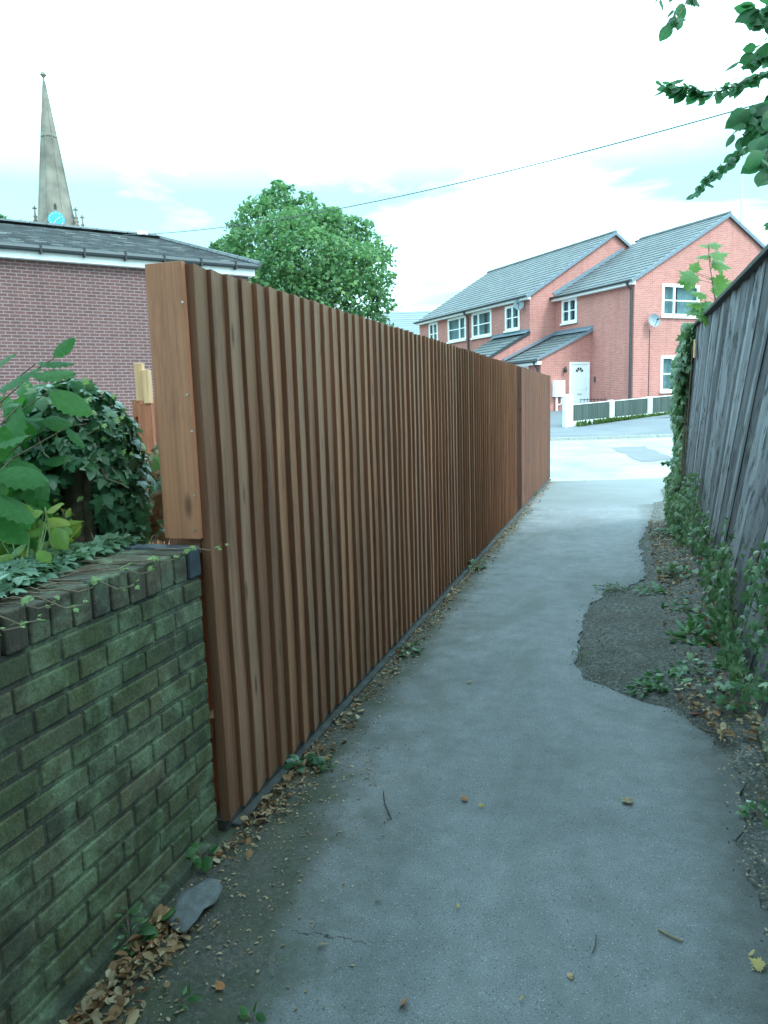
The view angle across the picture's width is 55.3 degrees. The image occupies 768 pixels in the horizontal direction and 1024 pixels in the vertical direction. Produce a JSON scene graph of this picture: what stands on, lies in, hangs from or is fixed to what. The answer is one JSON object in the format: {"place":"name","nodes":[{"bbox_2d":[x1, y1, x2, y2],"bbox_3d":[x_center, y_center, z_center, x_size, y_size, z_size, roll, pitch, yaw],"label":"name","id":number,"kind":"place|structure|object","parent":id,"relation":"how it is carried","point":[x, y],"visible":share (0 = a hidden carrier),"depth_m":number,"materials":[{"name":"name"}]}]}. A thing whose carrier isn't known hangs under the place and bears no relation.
{"place":"outdoors","nodes":[
{"label":"outdoors","id":0,"kind":"place"},
{"bbox_2d":[0,0,767,318],"label":"sky","id":1,"kind":"structure","parent":0,"point":[168,115],"materials":[{"name":"white"}]},
{"bbox_2d":[59,504,767,1023],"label":"path","id":2,"kind":"structure","parent":0,"point":[529,736],"depth_m":2.53,"materials":[{"name":"concrete"}]},
{"bbox_2d":[0,544,217,1023],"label":"brick wall","id":3,"kind":"structure","parent":2,"relation":"on","point":[108,807],"depth_m":2.05,"materials":[{"name":"green brick"}]},
{"bbox_2d":[0,503,83,563],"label":"lime leaved plant","id":4,"kind":"object","parent":3,"relation":"on","point":[59,529],"visible":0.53,"depth_m":2.21,"materials":[{"name":"green plant"}]},
{"bbox_2d":[0,531,228,630],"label":"trailing ivy","id":5,"kind":"object","parent":3,"relation":"on","point":[22,571],"visible":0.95,"depth_m":2.12,"materials":[{"name":"green plant"}]},
{"bbox_2d":[110,901,152,955],"bbox_3d":[-0.743,1.220,2.141,0.129,0.133,0.153,-5,9,-21],"label":"weed","id":6,"kind":"object","parent":2,"relation":"on","point":[131,912],"visible":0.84,"depth_m":2.14,"materials":[{"name":"green plant"}]},
{"bbox_2d":[140,906,175,939],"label":"weed","id":7,"kind":"object","parent":2,"relation":"on","point":[151,931],"visible":0.91,"depth_m":2.16,"materials":[{"name":"green plant"}]},
{"bbox_2d":[174,980,202,1010],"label":"weed","id":8,"kind":"object","parent":2,"relation":"on","point":[194,998],"visible":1,"depth_m":1.93,"materials":[{"name":"green plant"}]},
{"bbox_2d":[167,878,222,932],"bbox_3d":[-0.596,1.217,2.284,0.132,0.018,0.242,1,9,18],"label":"flat stone","id":9,"kind":"object","parent":2,"relation":"on","point":[192,903],"visible":1,"depth_m":2.28,"materials":[{"name":"grey stone"}]},
{"bbox_2d":[186,842,219,872],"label":"weed","id":10,"kind":"object","parent":2,"relation":"on","point":[205,863],"visible":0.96,"depth_m":2.49,"materials":[{"name":"green plant"}]},
{"bbox_2d":[215,981,224,989],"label":"fallen leaf","id":11,"kind":"object","parent":2,"relation":"on","point":[219,985],"visible":1,"depth_m":1.98,"materials":[{"name":"brown plant"}]},
{"bbox_2d":[238,1001,265,1021],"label":"weed","id":12,"kind":"object","parent":2,"relation":"on","point":[244,1013],"visible":1,"depth_m":1.87,"materials":[{"name":"green plant"}]},
{"bbox_2d":[283,752,324,771],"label":"weed","id":13,"kind":"object","parent":2,"relation":"on","point":[292,760],"visible":0.9,"depth_m":3.17,"materials":[{"name":"green plant"}]},
{"bbox_2d":[320,758,335,770],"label":"weed","id":14,"kind":"object","parent":2,"relation":"on","point":[322,767],"visible":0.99,"depth_m":3.16,"materials":[{"name":"green plant"}]},
{"bbox_2d":[145,261,550,830],"bbox_3d":[1.234,-0.714,8.441,0.230,2.090,12.489,1,9,18],"label":"wooden fence","id":15,"kind":"object","parent":2,"relation":"on","point":[356,493],"visible":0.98,"depth_m":3.37,"materials":[{"name":"brown wood"}]},
{"bbox_2d":[397,641,423,655],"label":"weed","id":16,"kind":"object","parent":2,"relation":"on","point":[414,649],"visible":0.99,"depth_m":4.61,"materials":[{"name":"green plant"}]},
{"bbox_2d":[59,481,767,1023],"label":"leaf litter","id":17,"kind":"object","parent":2,"relation":"on","point":[132,1013],"visible":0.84,"depth_m":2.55,"materials":[{"name":"brown plant"}]},
{"bbox_2d":[102,527,767,1023],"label":"leaf scraps","id":18,"kind":"object","parent":2,"relation":"on","point":[356,827],"visible":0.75,"depth_m":2.69,"materials":[{"name":"brown plant"}]},
{"bbox_2d":[103,508,767,1022],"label":"grit","id":19,"kind":"object","parent":2,"relation":"on","point":[469,760],"visible":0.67,"depth_m":3.00,"materials":[{"name":"grey gravel"}]},
{"bbox_2d":[468,559,486,569],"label":"weed","id":20,"kind":"object","parent":2,"relation":"on","point":[472,561],"visible":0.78,"depth_m":6.87,"materials":[{"name":"green plant"}]},
{"bbox_2d":[567,972,573,979],"bbox_3d":[0.505,1.255,1.982,0.018,0.014,0.020,1,9,18],"label":"pebble","id":21,"kind":"object","parent":2,"relation":"on","point":[570,975],"visible":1,"depth_m":1.98,"materials":[{"name":"beige stone"}]},
{"bbox_2d":[621,797,633,802],"bbox_3d":[0.939,1.114,2.828,0.052,0.007,0.050,1,9,18],"label":"seed husk","id":22,"kind":"object","parent":2,"relation":"on","point":[627,800],"visible":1,"depth_m":2.83,"materials":[{"name":"beige plant"}]},
{"bbox_2d":[658,928,682,941],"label":"twig","id":23,"kind":"object","parent":2,"relation":"on","point":[670,935],"visible":1,"depth_m":2.12,"materials":[{"name":"beige wood"}]},
{"bbox_2d":[748,956,766,971],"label":"fallen leaf","id":24,"kind":"object","parent":2,"relation":"on","point":[758,964],"visible":1,"depth_m":1.99,"materials":[{"name":"yellow plant"}]},
{"bbox_2d":[370,195,542,238],"bbox_3d":[2.986,-14.756,37.000,10.617,0.491,0.016,4,10,34],"label":"overhead cable","id":25,"kind":"object","parent":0,"point":[461,218],"visible":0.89,"depth_m":36.36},
{"bbox_2d":[527,478,666,507],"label":"pavement","id":26,"kind":"structure","parent":0,"point":[600,492],"depth_m":12.06,"materials":[{"name":"grey concrete"}]},
{"bbox_2d":[550,411,670,425],"bbox_3d":[14.874,-4.307,31.526,50.000,0.540,8.500,-2,8,0],"label":"front garden","id":27,"kind":"object","parent":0,"point":[555,418],"visible":0.02,"depth_m":28.56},
{"bbox_2d":[576,411,669,426],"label":"grass","id":28,"kind":"structure","parent":27,"relation":"on","point":[602,420],"depth_m":27.38,"materials":[{"name":"green plant"}]},
{"bbox_2d":[550,437,672,480],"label":"road","id":29,"kind":"structure","parent":0,"point":[583,459],"depth_m":17.38,"materials":[{"name":"grey asphalt"}]},
{"bbox_2d":[608,446,671,461],"bbox_3d":[6.536,-1.489,18.526,1.048,0.143,3.394,-1,8,5],"label":"road patch","id":30,"kind":"object","parent":29,"relation":"on","point":[642,453],"visible":0.98,"depth_m":18.35,"materials":[{"name":"grey asphalt"}]},
{"bbox_2d":[550,417,672,436],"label":"pavement","id":31,"kind":"structure","parent":0,"point":[648,426],"depth_m":24.87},
{"bbox_2d":[574,501,767,914],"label":"verge","id":32,"kind":"structure","parent":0,"point":[634,623],"depth_m":4.30,"materials":[{"name":"grey gravel"}]},
{"bbox_2d":[571,646,589,661],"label":"weed","id":33,"kind":"object","parent":32,"relation":"on","point":[581,658],"visible":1,"depth_m":4.39,"materials":[{"name":"green plant"}]},
{"bbox_2d":[593,581,629,592],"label":"weed","id":34,"kind":"object","parent":32,"relation":"on","point":[614,588],"visible":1,"depth_m":5.92,"materials":[{"name":"green plant"}]},
{"bbox_2d":[623,677,666,697],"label":"weed","id":35,"kind":"object","parent":32,"relation":"on","point":[633,686],"visible":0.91,"depth_m":3.87,"materials":[{"name":"green plant"}]},
{"bbox_2d":[632,581,665,594],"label":"weed","id":36,"kind":"object","parent":32,"relation":"on","point":[654,587],"visible":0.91,"depth_m":5.72,"materials":[{"name":"green plant"}]},
{"bbox_2d":[651,528,672,537],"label":"weed","id":37,"kind":"object","parent":32,"relation":"on","point":[663,532],"visible":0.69,"depth_m":8.11,"materials":[{"name":"green plant"}]},
{"bbox_2d":[634,667,693,690],"bbox_3d":[1.505,0.903,3.935,0.297,0.084,0.322,6,11,42],"label":"weed","id":38,"kind":"object","parent":32,"relation":"on","point":[647,674],"visible":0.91,"depth_m":3.91,"materials":[{"name":"green plant"}]},
{"bbox_2d":[655,561,698,579],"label":"weed","id":39,"kind":"object","parent":32,"relation":"on","point":[672,568],"visible":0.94,"depth_m":6.24,"materials":[{"name":"green plant"}]},
{"bbox_2d":[661,597,712,612],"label":"weed","id":40,"kind":"object","parent":32,"relation":"on","point":[686,604],"visible":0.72,"depth_m":5.22,"materials":[{"name":"green plant"}]},
{"bbox_2d":[664,620,720,647],"bbox_3d":[1.944,0.781,4.560,0.391,0.129,0.391,1,9,18],"label":"weed","id":41,"kind":"object","parent":32,"relation":"on","point":[680,633],"visible":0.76,"depth_m":4.51,"materials":[{"name":"green plant"}]},
{"bbox_2d":[665,652,742,685],"bbox_3d":[1.758,0.874,4.006,0.444,0.107,0.438,1,9,18],"label":"weed","id":42,"kind":"object","parent":32,"relation":"on","point":[683,668],"visible":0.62,"depth_m":4.00,"materials":[{"name":"green plant"}]},
{"bbox_2d":[682,611,725,641],"bbox_3d":[2.083,0.724,4.627,0.470,0.202,0.516,1,9,18],"label":"weed","id":43,"kind":"object","parent":32,"relation":"on","point":[691,622],"visible":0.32,"depth_m":4.63,"materials":[{"name":"green plant"}]},
{"bbox_2d":[677,242,732,326],"bbox_3d":[2.709,-0.773,5.823,0.729,2.781,0.512,14,18,61],"label":"sycamore sapling","id":44,"kind":"object","parent":32,"relation":"on","point":[689,279],"visible":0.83,"depth_m":5.84,"materials":[{"name":"green plant"}]},
{"bbox_2d":[697,726,716,733],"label":"twig","id":45,"kind":"object","parent":32,"relation":"on","point":[706,730],"visible":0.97,"depth_m":3.40,"materials":[{"name":"brown wood"}]},
{"bbox_2d":[705,679,757,717],"bbox_3d":[1.751,0.910,3.632,0.317,0.144,0.333,-6,9,-24],"label":"weed","id":46,"kind":"object","parent":32,"relation":"on","point":[720,701],"visible":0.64,"depth_m":3.60,"materials":[{"name":"green plant"}]},
{"bbox_2d":[735,799,767,828],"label":"weed","id":47,"kind":"object","parent":32,"relation":"on","point":[744,811],"visible":1,"depth_m":2.71,"materials":[{"name":"green plant"}]},
{"bbox_3d":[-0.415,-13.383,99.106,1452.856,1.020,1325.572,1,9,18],"label":"ground","id":48,"kind":"structure","parent":0,"visible":0},
{"bbox_2d":[0,337,91,554],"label":"broad leaved shrub","id":49,"kind":"object","parent":48,"relation":"on","point":[26,482],"visible":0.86,"depth_m":2.27,"materials":[{"name":"green plant"}]},
{"bbox_2d":[32,54,84,226],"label":"church","id":50,"kind":"structure","parent":48,"relation":"on","point":[54,204],"depth_m":127.07,"materials":[{"name":"stone"}]},
{"bbox_2d":[0,377,157,548],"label":"ivy stump","id":51,"kind":"object","parent":48,"relation":"on","point":[98,485],"visible":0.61,"depth_m":2.61,"materials":[{"name":"green plant"}]},
{"bbox_2d":[0,218,261,474],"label":"brick building","id":52,"kind":"structure","parent":48,"relation":"on","point":[85,287],"depth_m":17.44,"materials":[{"name":"red brick"}]},
{"bbox_2d":[131,102,762,234],"bbox_3d":[-1.411,-6.610,15.250,0.016,1.602,17.879,-10,12,-43],"label":"overhead cable","id":53,"kind":"object","parent":52,"relation":"attached to","point":[477,178],"visible":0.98,"depth_m":12.05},
{"bbox_2d":[134,363,163,543],"bbox_3d":[-1.758,-0.156,5.548,0.110,1.909,0.100,-2,8,-2],"label":"cut post","id":54,"kind":"object","parent":48,"relation":"on","point":[144,393],"visible":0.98,"depth_m":5.42,"materials":[{"name":"brown wood"}]},
{"bbox_2d":[132,398,169,543],"bbox_3d":[-1.783,-0.147,6.703,0.156,1.758,2.086,-1,8,3],"label":"garden fence","id":55,"kind":"object","parent":48,"relation":"on","point":[135,409],"visible":0.04,"depth_m":5.62,"materials":[{"name":"brown wood"}]},
{"bbox_2d":[139,443,170,544],"bbox_3d":[-1.123,-0.026,3.556,0.349,0.682,1.483,-4,9,-17],"label":"dry scrub","id":56,"kind":"object","parent":48,"relation":"on","point":[154,502],"visible":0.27,"depth_m":2.99,"materials":[{"name":"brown plant"}]},
{"bbox_2d":[208,237,247,254],"bbox_3d":[-8.328,-9.499,40.469,3.273,11.082,3.168,1,9,18],"label":"tree","id":57,"kind":"object","parent":48,"relation":"on","point":[216,244],"visible":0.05,"depth_m":39.73,"materials":[{"name":"green plant"}]},
{"bbox_2d":[220,179,402,325],"bbox_3d":[-3.478,-9.461,34.467,9.435,12.458,9.491,1,9,18],"label":"tree","id":58,"kind":"object","parent":48,"relation":"on","point":[334,262],"visible":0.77,"depth_m":31.97,"materials":[{"name":"green plant"}]},
{"bbox_2d":[371,311,431,334],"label":"house","id":59,"kind":"structure","parent":48,"relation":"on","point":[403,320],"depth_m":54.16,"materials":[{"name":"white tile"}]},
{"bbox_2d":[413,230,676,370],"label":"brick house","id":60,"kind":"structure","parent":48,"relation":"on","point":[502,312],"depth_m":36.57,"materials":[{"name":"tile"}]},
{"bbox_2d":[429,322,437,340],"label":"window","id":61,"kind":"structure","parent":60,"relation":"in","point":[434,325],"depth_m":42.51,"materials":[{"name":"white plastic"}]},
{"bbox_2d":[447,315,465,343],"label":"window","id":62,"kind":"structure","parent":60,"relation":"in","point":[456,328],"depth_m":40.35,"materials":[{"name":"white plastic"}]},
{"bbox_2d":[470,309,491,339],"bbox_3d":[5.097,-9.689,37.900,0.280,1.350,1.970,-6,9,-24],"label":"window","id":63,"kind":"structure","parent":60,"relation":"in","point":[479,316],"depth_m":38.09,"materials":[{"name":"white plastic"}]},
{"bbox_2d":[503,305,519,332],"bbox_3d":[6.257,-9.363,35.430,0.280,1.250,1.310,-6,9,-24],"label":"window","id":64,"kind":"structure","parent":60,"relation":"in","point":[512,311],"depth_m":35.50,"materials":[{"name":"white plastic"}]},
{"bbox_2d":[580,398,601,402],"bbox_3d":[9.021,-4.587,31.649,0.028,0.650,1.650,-6,9,-24],"label":"railing","id":65,"kind":"object","parent":48,"relation":"on","point":[587,399],"visible":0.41,"depth_m":31.64,"materials":[{"name":"black metal"}]},
{"bbox_2d":[550,434,672,481],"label":"kerb","id":66,"kind":"structure","parent":48,"relation":"on","point":[611,437],"depth_m":22.34,"materials":[{"name":"concrete"}]},
{"bbox_2d":[562,394,672,426],"bbox_3d":[9.390,-3.773,27.980,6.027,1.570,0.200,-5,9,-22],"label":"front fence","id":67,"kind":"object","parent":48,"relation":"on","point":[572,414],"visible":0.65,"depth_m":27.53,"materials":[{"name":"white paint"}]},
{"bbox_2d":[502,211,764,410],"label":"brick house","id":68,"kind":"structure","parent":48,"relation":"on","point":[616,336],"depth_m":31.74,"materials":[{"name":"brick"}]},
{"bbox_2d":[560,297,576,325],"bbox_3d":[8.611,-9.269,33.843,0.280,1.160,1.170,-6,9,-24],"label":"window","id":69,"kind":"structure","parent":68,"relation":"in","point":[567,305],"depth_m":33.89,"materials":[{"name":"white plastic"}]},
{"bbox_2d":[569,362,589,403],"bbox_3d":[8.715,-5.584,32.685,1.120,2.180,0.113,-6,9,-24],"label":"door","id":70,"kind":"structure","parent":68,"relation":"in","point":[579,372],"depth_m":32.67,"materials":[{"name":"white plastic"}]},
{"bbox_2d":[660,356,674,392],"bbox_3d":[12.726,-5.955,31.677,2.260,1.580,0.280,-6,9,-24],"label":"window","id":71,"kind":"structure","parent":68,"relation":"in","point":[665,366],"depth_m":31.46,"materials":[{"name":"white plastic"}]},
{"bbox_2d":[661,284,699,318],"bbox_3d":[12.604,-8.968,31.220,2.240,1.400,0.280,-6,9,-24],"label":"window","id":72,"kind":"structure","parent":68,"relation":"in","point":[668,290],"depth_m":31.18,"materials":[{"name":"white plastic"}]},
{"bbox_2d":[653,0,767,230],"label":"overhanging tree","id":73,"kind":"object","parent":48,"relation":"on","point":[752,121],"visible":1,"depth_m":4.46,"materials":[{"name":"green plant"}]},
{"bbox_2d":[682,244,767,762],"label":"weathered fence","id":74,"kind":"object","parent":48,"relation":"on","point":[727,445],"visible":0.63,"depth_m":4.24,"materials":[{"name":"grey wood"}]},
{"bbox_2d":[661,322,695,546],"bbox_3d":[3.215,-0.800,8.032,0.310,2.324,2.744,1,9,18],"label":"climbing ivy","id":75,"kind":"object","parent":74,"relation":"attached to","point":[680,378],"visible":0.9,"depth_m":7.44,"materials":[{"name":"green plant"}]},
{"bbox_2d":[678,468,767,720],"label":"fence ivy","id":76,"kind":"object","parent":74,"relation":"attached to","point":[736,667],"visible":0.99,"depth_m":3.99,"materials":[{"name":"green plant"}]},
{"bbox_2d":[740,174,744,222],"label":"street lamp","id":77,"kind":"object","parent":48,"relation":"on","point":[741,198],"visible":0.12,"depth_m":44.14,"materials":[{"name":"metal"}]}
]}

